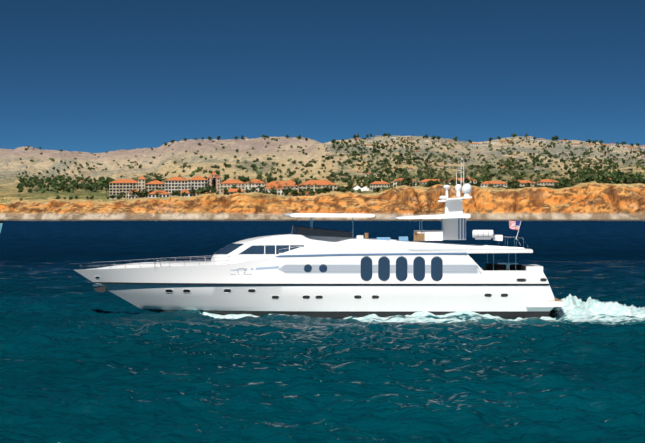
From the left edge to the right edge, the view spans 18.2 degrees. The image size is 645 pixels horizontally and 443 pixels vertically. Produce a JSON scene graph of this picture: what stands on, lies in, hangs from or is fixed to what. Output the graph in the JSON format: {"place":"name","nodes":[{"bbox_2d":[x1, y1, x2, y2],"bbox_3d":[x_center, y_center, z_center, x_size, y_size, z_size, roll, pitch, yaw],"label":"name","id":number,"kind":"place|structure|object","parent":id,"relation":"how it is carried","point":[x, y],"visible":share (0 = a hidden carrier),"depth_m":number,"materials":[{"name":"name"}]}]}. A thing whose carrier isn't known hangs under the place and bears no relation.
{"place":"outdoors","nodes":[
{"label":"outdoors","id":0,"kind":"place"},
{"bbox_2d":[0,221,644,442],"bbox_3d":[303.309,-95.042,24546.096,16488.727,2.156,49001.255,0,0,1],"label":"sea","id":1,"kind":"structure","parent":0,"point":[82,360],"depth_m":107.31,"materials":[{"name":"liquid"}]},
{"bbox_2d":[74,158,563,319],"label":"motor yacht","id":2,"kind":"object","parent":1,"relation":"on","point":[312,272],"visible":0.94,"depth_m":145.18,"materials":[{"name":"white"}]},
{"bbox_2d":[0,135,644,222],"bbox_3d":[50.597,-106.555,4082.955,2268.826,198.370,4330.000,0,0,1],"label":"coast terrain","id":3,"kind":"structure","parent":0,"point":[592,201],"depth_m":2112.92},
{"bbox_2d":[16,131,644,200],"bbox_3d":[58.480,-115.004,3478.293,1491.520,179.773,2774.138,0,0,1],"label":"trees","id":4,"kind":"object","parent":3,"relation":"on","point":[589,174],"materials":[{"name":"green plant"}]},
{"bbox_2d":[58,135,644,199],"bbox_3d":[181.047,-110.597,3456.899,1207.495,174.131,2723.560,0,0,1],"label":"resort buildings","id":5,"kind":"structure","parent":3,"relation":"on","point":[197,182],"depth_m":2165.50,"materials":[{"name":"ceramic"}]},
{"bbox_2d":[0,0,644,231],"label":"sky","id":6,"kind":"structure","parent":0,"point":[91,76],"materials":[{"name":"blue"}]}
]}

